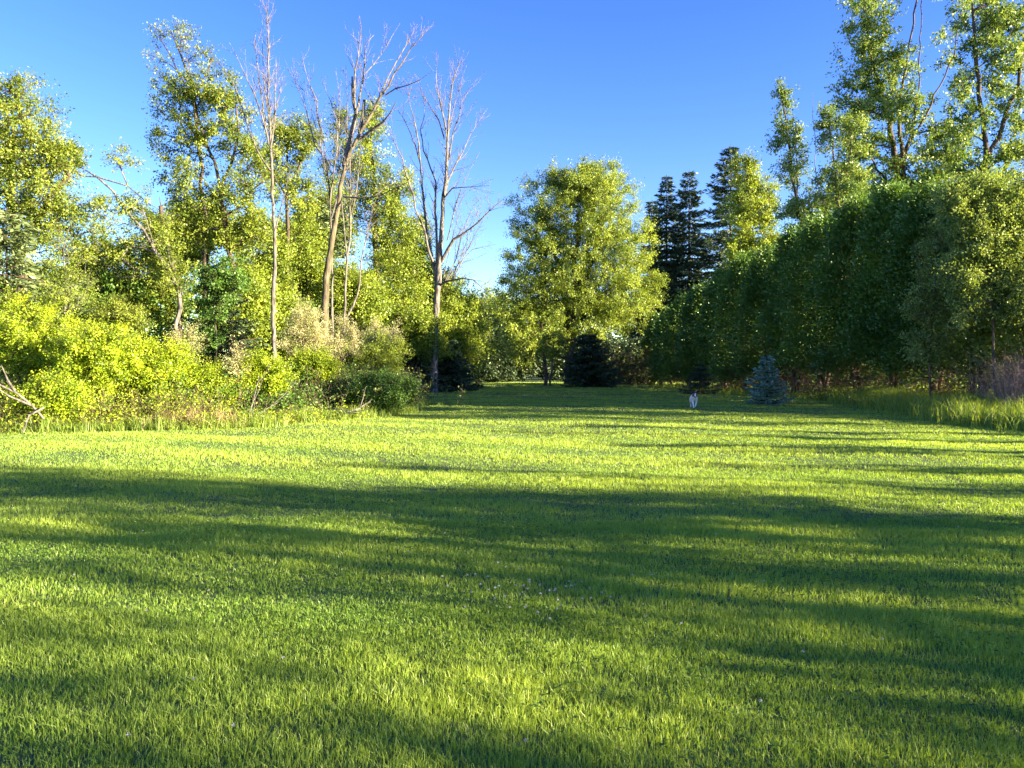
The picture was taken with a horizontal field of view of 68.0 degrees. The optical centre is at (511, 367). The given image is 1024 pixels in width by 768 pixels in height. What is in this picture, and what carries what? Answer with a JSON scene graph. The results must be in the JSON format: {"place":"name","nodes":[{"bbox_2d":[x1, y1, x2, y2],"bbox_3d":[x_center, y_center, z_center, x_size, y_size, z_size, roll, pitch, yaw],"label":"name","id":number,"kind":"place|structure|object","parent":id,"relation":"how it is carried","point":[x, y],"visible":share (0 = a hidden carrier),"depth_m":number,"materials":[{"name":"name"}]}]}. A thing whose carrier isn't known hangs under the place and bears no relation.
{"place":"outdoors","nodes":[
{"label":"outdoors","id":0,"kind":"place"},
{"bbox_2d":[0,405,297,433],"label":"tall grass","id":1,"kind":"structure","parent":0,"point":[259,423],"depth_m":19.27,"materials":[{"name":"green plant"}]},
{"bbox_2d":[0,369,1023,767],"bbox_3d":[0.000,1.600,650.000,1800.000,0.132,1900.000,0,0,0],"label":"ground","id":2,"kind":"structure","parent":0,"point":[514,467],"depth_m":5.38,"materials":[{"name":"green plant"}]},
{"bbox_2d":[0,283,85,391],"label":"bush","id":3,"kind":"object","parent":2,"relation":"on","point":[20,340],"visible":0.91,"depth_m":21.57,"materials":[{"name":"green plant"}]},
{"bbox_2d":[0,210,86,396],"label":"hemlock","id":4,"kind":"object","parent":2,"relation":"on","point":[24,243],"visible":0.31,"depth_m":26.83,"materials":[{"name":"green plant"}]},
{"bbox_2d":[1,248,95,320],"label":"leafy tree","id":5,"kind":"object","parent":2,"relation":"on","point":[43,271],"visible":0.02,"depth_m":35.58,"materials":[{"name":"green plant"}]},
{"bbox_2d":[0,361,103,424],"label":"bush","id":6,"kind":"object","parent":2,"relation":"on","point":[66,393],"visible":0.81,"depth_m":19.20,"materials":[{"name":"green plant"}]},
{"bbox_2d":[13,283,94,384],"bbox_3d":[-17.724,-0.950,30.096,4.434,5.300,4.392,0,0,19],"label":"bush","id":7,"kind":"object","parent":2,"relation":"on","point":[87,303],"visible":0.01,"depth_m":29.91,"materials":[{"name":"green plant"}]},
{"bbox_2d":[0,62,122,320],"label":"oak","id":8,"kind":"object","parent":2,"relation":"on","point":[14,164],"visible":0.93,"depth_m":30.65,"materials":[{"name":"green plant"}]},
{"bbox_2d":[32,222,103,374],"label":"slim sapling","id":9,"kind":"object","parent":2,"relation":"on","point":[65,296],"visible":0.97,"depth_m":22.43,"materials":[{"name":"green plant"}]},
{"bbox_2d":[45,231,130,308],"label":"leafy tree","id":10,"kind":"object","parent":2,"relation":"on","point":[84,268],"visible":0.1,"depth_m":40.94,"materials":[{"name":"green plant"}]},
{"bbox_2d":[35,314,156,417],"bbox_3d":[-11.487,0.120,20.976,2.869,3.268,2.550,0,0,24],"label":"bush","id":11,"kind":"object","parent":2,"relation":"on","point":[99,359],"visible":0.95,"depth_m":20.63,"materials":[{"name":"green plant"}]},
{"bbox_2d":[77,289,155,399],"bbox_3d":[-12.520,-0.365,24.016,2.588,4.242,2.163,0,0,0],"label":"bush","id":12,"kind":"object","parent":2,"relation":"on","point":[111,312],"visible":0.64,"depth_m":23.82,"materials":[{"name":"green plant"}]},
{"bbox_2d":[0,375,252,431],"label":"dry brush","id":13,"kind":"object","parent":2,"relation":"on","point":[125,412],"visible":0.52,"depth_m":19.81,"materials":[{"name":"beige plant"}]},
{"bbox_2d":[62,137,201,355],"bbox_3d":[-16.577,-4.092,33.021,7.436,11.729,4.419,0,0,0],"label":"leaning tree","id":14,"kind":"object","parent":2,"relation":"on","point":[173,273],"visible":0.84,"depth_m":32.85,"materials":[{"name":"green plant"}]},
{"bbox_2d":[89,233,197,335],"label":"leafy tree","id":15,"kind":"object","parent":2,"relation":"on","point":[152,263],"visible":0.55,"depth_m":39.36,"materials":[{"name":"green plant"}]},
{"bbox_2d":[114,328,212,405],"bbox_3d":[-10.211,0.294,22.046,3.088,2.921,2.737,0,0,0],"label":"bush","id":16,"kind":"object","parent":2,"relation":"on","point":[162,366],"visible":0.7,"depth_m":21.67,"materials":[{"name":"green plant"}]},
{"bbox_2d":[0,364,331,422],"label":"shadow brush","id":17,"kind":"object","parent":2,"relation":"on","point":[270,400],"visible":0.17,"depth_m":22.28,"materials":[{"name":"green plant"}]},
{"bbox_2d":[123,202,222,332],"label":"leafy tree","id":18,"kind":"object","parent":2,"relation":"on","point":[196,258],"visible":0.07,"depth_m":45.38,"materials":[{"name":"green plant"}]},
{"bbox_2d":[141,15,225,359],"bbox_3d":[-16.844,-8.145,38.924,4.079,19.823,2.507,0,0,0],"label":"cottonwood","id":19,"kind":"object","parent":2,"relation":"on","point":[188,38],"visible":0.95,"depth_m":38.92,"materials":[{"name":"green plant"}]},
{"bbox_2d":[163,319,210,355],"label":"silver shrub","id":20,"kind":"object","parent":2,"relation":"on","point":[178,334],"visible":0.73,"depth_m":23.95,"materials":[{"name":"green plant"}]},
{"bbox_2d":[0,399,377,433],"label":"leafy weeds","id":21,"kind":"object","parent":2,"relation":"on","point":[121,420],"visible":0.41,"depth_m":20.14,"materials":[{"name":"green plant"}]},
{"bbox_2d":[0,365,44,419],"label":"dead branch","id":22,"kind":"object","parent":21,"relation":"on","point":[25,400],"visible":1,"depth_m":18.28,"materials":[{"name":"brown wood"}]},
{"bbox_2d":[135,402,249,430],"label":"straw grass","id":23,"kind":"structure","parent":2,"relation":"on","point":[215,417],"depth_m":20.00,"materials":[{"name":"green plant"}]},
{"bbox_2d":[145,185,252,352],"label":"leafy tree","id":24,"kind":"object","parent":2,"relation":"on","point":[218,223],"visible":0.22,"depth_m":43.46,"materials":[{"name":"green plant"}]},
{"bbox_2d":[137,28,286,367],"bbox_3d":[-14.608,-7.410,37.115,7.388,18.353,3.867,0,0,0],"label":"cottonwood","id":25,"kind":"object","parent":2,"relation":"on","point":[209,94],"visible":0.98,"depth_m":36.71,"materials":[{"name":"green plant"}]},
{"bbox_2d":[181,354,250,410],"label":"bush","id":26,"kind":"object","parent":2,"relation":"on","point":[211,373],"visible":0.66,"depth_m":22.18,"materials":[{"name":"green plant"}]},
{"bbox_2d":[180,271,268,406],"bbox_3d":[-10.967,-0.933,28.510,3.958,5.534,4.069,0,0,0],"label":"tree","id":27,"kind":"object","parent":2,"relation":"on","point":[243,338],"visible":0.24,"depth_m":28.29,"materials":[{"name":"green plant"}]},
{"bbox_2d":[179,252,257,359],"bbox_3d":[-10.750,-1.264,27.624,2.810,6.036,2.159,0,0,0],"label":"vine","id":28,"kind":"object","parent":27,"relation":"on","point":[223,283],"visible":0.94,"depth_m":27.39,"materials":[{"name":"green plant"}]},
{"bbox_2d":[182,249,285,359],"bbox_3d":[-12.976,-1.896,35.982,4.421,7.315,3.647,0,0,0],"label":"leafy tree","id":29,"kind":"object","parent":2,"relation":"on","point":[258,305],"visible":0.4,"depth_m":35.58,"materials":[{"name":"green plant"}]},
{"bbox_2d":[0,271,470,383],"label":"thicket","id":30,"kind":"object","parent":2,"relation":"on","point":[156,318],"visible":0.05,"depth_m":38.79,"materials":[{"name":"green plant"}]},
{"bbox_2d":[217,334,253,416],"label":"sapling","id":31,"kind":"object","parent":2,"relation":"on","point":[237,358],"visible":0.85,"depth_m":22.49,"materials":[{"name":"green plant"}]},
{"bbox_2d":[217,0,296,363],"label":"dead tree","id":32,"kind":"object","parent":2,"relation":"on","point":[274,223],"visible":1,"depth_m":34.10,"materials":[{"name":"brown wood"}]},
{"bbox_2d":[217,212,304,301],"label":"leafy tree","id":33,"kind":"object","parent":2,"relation":"on","point":[282,277],"visible":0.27,"depth_m":42.49,"materials":[{"name":"green plant"}]},
{"bbox_2d":[223,344,301,407],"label":"bush","id":34,"kind":"object","parent":2,"relation":"on","point":[263,363],"visible":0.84,"depth_m":22.76,"materials":[{"name":"green plant"}]},
{"bbox_2d":[236,275,320,368],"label":"leafy tree","id":35,"kind":"object","parent":2,"relation":"on","point":[286,307],"visible":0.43,"depth_m":37.35,"materials":[{"name":"green plant"}]},
{"bbox_2d":[247,104,330,381],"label":"leafy tree","id":36,"kind":"object","parent":2,"relation":"on","point":[285,135],"visible":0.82,"depth_m":45.69,"materials":[{"name":"green plant"}]},
{"bbox_2d":[260,207,336,367],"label":"leafy tree","id":37,"kind":"object","parent":2,"relation":"on","point":[306,254],"visible":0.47,"depth_m":47.49,"materials":[{"name":"green plant"}]},
{"bbox_2d":[274,290,333,382],"bbox_3d":[-7.505,-0.525,26.896,2.157,4.552,1.975,0,0,-34],"label":"silver shrub","id":38,"kind":"object","parent":2,"relation":"on","point":[309,325],"visible":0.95,"depth_m":26.91,"materials":[{"name":"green plant"}]},
{"bbox_2d":[282,341,346,405],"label":"bush","id":39,"kind":"object","parent":2,"relation":"on","point":[315,360],"visible":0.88,"depth_m":25.78,"materials":[{"name":"green plant"}]},
{"bbox_2d":[282,50,352,358],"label":"dead tree","id":40,"kind":"object","parent":2,"relation":"on","point":[330,191],"visible":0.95,"depth_m":41.95,"materials":[{"name":"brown wood"}]},
{"bbox_2d":[280,179,365,262],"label":"leafy tree","id":41,"kind":"object","parent":2,"relation":"on","point":[325,202],"visible":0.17,"depth_m":55.38,"materials":[{"name":"green plant"}]},
{"bbox_2d":[282,203,372,366],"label":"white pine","id":42,"kind":"object","parent":2,"relation":"on","point":[339,239],"visible":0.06,"depth_m":51.72,"materials":[{"name":"green plant"}]},
{"bbox_2d":[255,359,414,411],"bbox_3d":[-6.678,0.861,27.514,5.417,2.517,8.633,0,0,39],"label":"dark brush","id":43,"kind":"object","parent":2,"relation":"on","point":[326,385],"visible":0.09,"depth_m":25.85,"materials":[{"name":"green plant"}]},
{"bbox_2d":[318,312,368,365],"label":"silver shrub","id":44,"kind":"object","parent":2,"relation":"on","point":[340,343],"visible":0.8,"depth_m":28.86,"materials":[{"name":"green plant"}]},
{"bbox_2d":[307,252,405,344],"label":"leafy tree","id":45,"kind":"object","parent":2,"relation":"on","point":[369,304],"visible":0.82,"depth_m":45.23,"materials":[{"name":"green plant"}]},
{"bbox_2d":[272,394,443,423],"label":"tall grass","id":46,"kind":"structure","parent":2,"relation":"on","point":[407,409],"depth_m":24.01,"materials":[{"name":"green plant"}]},
{"bbox_2d":[335,108,381,360],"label":"dead tree","id":47,"kind":"object","parent":2,"relation":"on","point":[350,192],"visible":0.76,"depth_m":40.98,"materials":[{"name":"brown wood"}]},
{"bbox_2d":[270,360,474,415],"bbox_3d":[-5.282,0.878,29.539,6.711,2.592,12.542,0,0,11],"label":"dark brush","id":48,"kind":"object","parent":2,"relation":"on","point":[342,398],"visible":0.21,"depth_m":25.96,"materials":[{"name":"green plant"}]},
{"bbox_2d":[333,328,415,377],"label":"bush","id":49,"kind":"object","parent":2,"relation":"on","point":[376,353],"visible":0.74,"depth_m":30.62,"materials":[{"name":"green plant"}]},
{"bbox_2d":[313,92,438,274],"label":"leafy tree","id":50,"kind":"object","parent":2,"relation":"on","point":[391,210],"visible":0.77,"depth_m":57.45,"materials":[{"name":"green plant"}]},
{"bbox_2d":[320,15,432,357],"bbox_3d":[-7.163,-8.583,39.776,6.154,20.617,3.929,0,0,0],"label":"dead tree","id":51,"kind":"object","parent":2,"relation":"on","point":[349,147],"visible":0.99,"depth_m":39.91,"materials":[{"name":"grey wood"}]},
{"bbox_2d":[330,362,428,415],"bbox_3d":[-4.473,0.792,25.479,3.346,2.013,1.837,0,0,0],"label":"bush","id":52,"kind":"object","parent":2,"relation":"on","point":[394,394],"visible":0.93,"depth_m":25.26,"materials":[{"name":"green plant"}]},
{"bbox_2d":[364,316,404,347],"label":"silver shrub","id":53,"kind":"object","parent":2,"relation":"on","point":[381,331],"visible":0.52,"depth_m":33.81,"materials":[{"name":"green plant"}]},
{"bbox_2d":[355,235,433,332],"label":"leafy tree","id":54,"kind":"object","parent":2,"relation":"on","point":[401,282],"visible":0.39,"depth_m":53.23,"materials":[{"name":"green plant"}]},
{"bbox_2d":[367,207,446,286],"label":"leafy tree","id":55,"kind":"object","parent":2,"relation":"on","point":[422,249],"visible":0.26,"depth_m":59.08,"materials":[{"name":"green plant"}]},
{"bbox_2d":[375,295,462,366],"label":"leafy tree","id":56,"kind":"object","parent":2,"relation":"on","point":[422,336],"visible":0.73,"depth_m":49.04,"materials":[{"name":"green plant"}]},
{"bbox_2d":[391,349,451,392],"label":"spruce","id":57,"kind":"object","parent":2,"relation":"on","point":[410,364],"visible":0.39,"depth_m":49.29,"materials":[{"name":"green plant"}]},
{"bbox_2d":[407,257,470,333],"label":"leafy tree","id":58,"kind":"object","parent":2,"relation":"on","point":[430,276],"visible":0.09,"depth_m":59.07,"materials":[{"name":"green plant"}]},
{"bbox_2d":[379,49,512,392],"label":"dead tree","id":59,"kind":"object","parent":2,"relation":"on","point":[437,268],"visible":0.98,"depth_m":49.42,"materials":[{"name":"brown wood"}]},
{"bbox_2d":[437,338,483,391],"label":"spruce","id":60,"kind":"object","parent":2,"relation":"on","point":[455,371],"visible":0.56,"depth_m":52.45,"materials":[{"name":"green plant"}]},
{"bbox_2d":[428,267,493,370],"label":"leafy tree","id":61,"kind":"object","parent":2,"relation":"on","point":[467,329],"visible":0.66,"depth_m":56.38,"materials":[{"name":"green plant"}]},
{"bbox_2d":[445,294,500,384],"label":"leafy tree","id":62,"kind":"object","parent":2,"relation":"on","point":[488,344],"visible":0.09,"depth_m":61.69,"materials":[{"name":"green plant"}]},
{"bbox_2d":[463,281,522,338],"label":"distant tree","id":63,"kind":"object","parent":2,"relation":"on","point":[490,295],"visible":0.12,"depth_m":95.04,"materials":[{"name":"green plant"}]},
{"bbox_2d":[473,313,515,382],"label":"spruce","id":64,"kind":"object","parent":2,"relation":"on","point":[503,377],"visible":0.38,"depth_m":83.31,"materials":[{"name":"green plant"}]},
{"bbox_2d":[0,463,1023,767],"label":"clover","id":65,"kind":"object","parent":2,"relation":"on","point":[358,497],"depth_m":4.95,"materials":[{"name":"green plant"}]},
{"bbox_2d":[12,256,1016,377],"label":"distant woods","id":66,"kind":"object","parent":2,"relation":"on","point":[617,333],"visible":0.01,"depth_m":117.39,"materials":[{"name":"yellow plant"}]},
{"bbox_2d":[501,311,563,385],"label":"maple","id":67,"kind":"object","parent":2,"relation":"on","point":[518,334],"visible":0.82,"depth_m":69.88,"materials":[{"name":"green plant"}]},
{"bbox_2d":[535,323,573,385],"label":"sapling","id":68,"kind":"object","parent":2,"relation":"on","point":[552,348],"visible":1,"depth_m":65.57,"materials":[{"name":"green plant"}]},
{"bbox_2d":[470,322,644,382],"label":"back hedge","id":69,"kind":"object","parent":2,"relation":"on","point":[613,343],"visible":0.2,"depth_m":86.47,"materials":[{"name":"green plant"}]},
{"bbox_2d":[486,152,670,383],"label":"maple","id":70,"kind":"object","parent":2,"relation":"on","point":[589,187],"visible":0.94,"depth_m":72.60,"materials":[{"name":"green plant"}]},
{"bbox_2d":[559,333,624,387],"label":"round spruce","id":71,"kind":"object","parent":2,"relation":"on","point":[593,368],"visible":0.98,"depth_m":63.20,"materials":[{"name":"green plant"}]},
{"bbox_2d":[577,343,669,384],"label":"dry brush","id":72,"kind":"object","parent":2,"relation":"on","point":[629,373],"visible":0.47,"depth_m":70.99,"materials":[{"name":"plant"}]},
{"bbox_2d":[622,200,668,338],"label":"spruce","id":73,"kind":"object","parent":2,"relation":"on","point":[648,204],"visible":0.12,"depth_m":107.59,"materials":[{"name":"green plant"}]},
{"bbox_2d":[631,311,676,383],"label":"arborvitae","id":74,"kind":"object","parent":2,"relation":"on","point":[646,340],"visible":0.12,"depth_m":71.53,"materials":[{"name":"green plant"}]},
{"bbox_2d":[621,175,689,378],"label":"spruce","id":75,"kind":"object","parent":2,"relation":"on","point":[665,232],"visible":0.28,"depth_m":103.41,"materials":[{"name":"green plant"}]},
{"bbox_2d":[642,302,682,385],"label":"arborvitae","id":76,"kind":"object","parent":2,"relation":"on","point":[652,359],"visible":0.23,"depth_m":66.26,"materials":[{"name":"green plant"}]},
{"bbox_2d":[651,289,700,384],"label":"arborvitae","id":77,"kind":"object","parent":2,"relation":"on","point":[669,329],"visible":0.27,"depth_m":61.17,"materials":[{"name":"green plant"}]},
{"bbox_2d":[646,170,715,325],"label":"spruce","id":78,"kind":"object","parent":2,"relation":"on","point":[685,195],"visible":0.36,"depth_m":101.39,"materials":[{"name":"green plant"}]},
{"bbox_2d":[669,278,722,385],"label":"arborvitae","id":79,"kind":"object","parent":2,"relation":"on","point":[684,347],"visible":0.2,"depth_m":56.60,"materials":[{"name":"green plant"}]},
{"bbox_2d":[677,364,721,394],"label":"blue spruce","id":80,"kind":"object","parent":2,"relation":"on","point":[699,385],"visible":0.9,"depth_m":45.83,"materials":[{"name":"green plant"}]},
{"bbox_2d":[688,264,737,387],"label":"arborvitae","id":81,"kind":"object","parent":2,"relation":"on","point":[701,341],"visible":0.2,"depth_m":52.80,"materials":[{"name":"green plant"}]},
{"bbox_2d":[673,143,764,375],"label":"spruce","id":82,"kind":"object","parent":2,"relation":"on","point":[712,242],"visible":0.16,"depth_m":97.50,"materials":[{"name":"green plant"}]},
{"bbox_2d":[701,246,763,391],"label":"arborvitae","id":83,"kind":"object","parent":2,"relation":"on","point":[728,287],"visible":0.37,"depth_m":48.78,"materials":[{"name":"green plant"}]},
{"bbox_2d":[709,143,783,268],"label":"poplar","id":84,"kind":"object","parent":2,"relation":"on","point":[753,202],"visible":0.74,"depth_m":77.43,"materials":[{"name":"green plant"}]},
{"bbox_2d":[650,380,864,400],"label":"weed fringe","id":85,"kind":"object","parent":2,"relation":"on","point":[730,390],"visible":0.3,"depth_m":46.73,"materials":[{"name":"green plant"}]},
{"bbox_2d":[721,237,794,391],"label":"arborvitae","id":86,"kind":"object","parent":2,"relation":"on","point":[750,299],"visible":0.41,"depth_m":45.16,"materials":[{"name":"green plant"}]},
{"bbox_2d":[743,355,794,404],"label":"blue spruce","id":87,"kind":"object","parent":2,"relation":"on","point":[759,391],"visible":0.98,"depth_m":33.30,"materials":[{"name":"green plant"}]},
{"bbox_2d":[746,222,830,395],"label":"arborvitae","id":88,"kind":"object","parent":2,"relation":"on","point":[772,329],"visible":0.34,"depth_m":42.27,"materials":[{"name":"green plant"}]},
{"bbox_2d":[761,76,833,386],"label":"young poplar","id":89,"kind":"object","parent":2,"relation":"on","point":[794,206],"visible":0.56,"depth_m":51.77,"materials":[{"name":"green plant"}]},
{"bbox_2d":[766,205,870,395],"bbox_3d":[16.379,-3.287,39.909,6.285,10.601,6.179,0,0,0],"label":"arborvitae","id":90,"kind":"object","parent":2,"relation":"on","point":[793,285],"visible":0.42,"depth_m":39.57,"materials":[{"name":"green plant"}]},
{"bbox_2d":[797,93,877,388],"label":"young poplar","id":91,"kind":"object","parent":2,"relation":"on","point":[846,173],"visible":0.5,"depth_m":49.76,"materials":[{"name":"green plant"}]},
{"bbox_2d":[705,358,989,397],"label":"dry brush","id":92,"kind":"object","parent":2,"relation":"on","point":[914,383],"visible":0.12,"depth_m":42.24,"materials":[{"name":"green plant"}]},
{"bbox_2d":[796,185,907,397],"bbox_3d":[16.893,-3.527,36.978,5.750,10.978,6.155,0,0,0],"label":"arborvitae","id":93,"kind":"object","parent":2,"relation":"on","point":[840,247],"visible":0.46,"depth_m":36.66,"materials":[{"name":"green plant"}]},
{"bbox_2d":[830,168,929,392],"bbox_3d":[17.412,-3.573,34.487,5.652,10.630,5.408,0,0,0],"label":"arborvitae","id":94,"kind":"object","parent":2,"relation":"on","point":[876,211],"visible":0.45,"depth_m":34.15,"materials":[{"name":"green plant"}]},
{"bbox_2d":[788,378,1000,400],"bbox_3d":[17.600,1.259,33.320,4.360,1.894,12.697,0,0,-24],"label":"leafy brush","id":95,"kind":"object","parent":2,"relation":"on","point":[828,393],"visible":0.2,"depth_m":36.18,"materials":[{"name":"green plant"}]},
{"bbox_2d":[812,0,983,387],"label":"poplar","id":96,"kind":"object","parent":2,"relation":"on","point":[900,105],"visible":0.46,"depth_m":55.49,"materials":[{"name":"green plant"}]},
{"bbox_2d":[862,159,990,396],"bbox_3d":[17.945,-3.538,32.393,6.205,10.533,6.407,0,0,0],"label":"arborvitae","id":97,"kind":"object","parent":2,"relation":"on","point":[907,234],"visible":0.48,"depth_m":32.05,"materials":[{"name":"green plant"}]},
{"bbox_2d":[896,218,983,397],"bbox_3d":[15.812,-1.884,28.012,3.489,7.270,1.663,0,0,0],"label":"tall shrub","id":98,"kind":"object","parent":2,"relation":"on","point":[927,339],"visible":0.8,"depth_m":27.93,"materials":[{"name":"green plant"}]},
{"bbox_2d":[900,149,1023,399],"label":"arborvitae","id":99,"kind":"object","parent":2,"relation":"on","point":[958,361],"visible":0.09,"depth_m":29.84,"materials":[{"name":"green plant"}]},
{"bbox_2d":[925,164,1023,400],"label":"tall shrub","id":100,"kind":"object","parent":2,"relation":"on","point":[984,238],"visible":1,"depth_m":26.07,"materials":[{"name":"green plant"}]},
{"bbox_2d":[938,0,1023,391],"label":"poplar","id":101,"kind":"object","parent":2,"relation":"on","point":[1002,19],"visible":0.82,"depth_m":50.78,"materials":[{"name":"green plant"}]},
{"bbox_2d":[947,168,1023,399],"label":"arborvitae","id":102,"kind":"object","parent":2,"relation":"on","point":[988,340],"visible":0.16,"depth_m":27.85,"materials":[{"name":"green plant"}]},
{"bbox_2d":[947,341,1023,407],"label":"dry brush","id":103,"kind":"object","parent":2,"relation":"on","point":[1012,388],"visible":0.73,"depth_m":25.64,"materials":[{"name":"brown plant"}]},
{"bbox_2d":[0,0,1023,367],"label":"sky","id":104,"kind":"structure","parent":0,"point":[667,86],"materials":[{"name":"blue"}]},
{"bbox_2d":[813,382,1023,434],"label":"tall grass","id":105,"kind":"structure","parent":0,"point":[963,410],"depth_m":24.62,"materials":[{"name":"green plant"}]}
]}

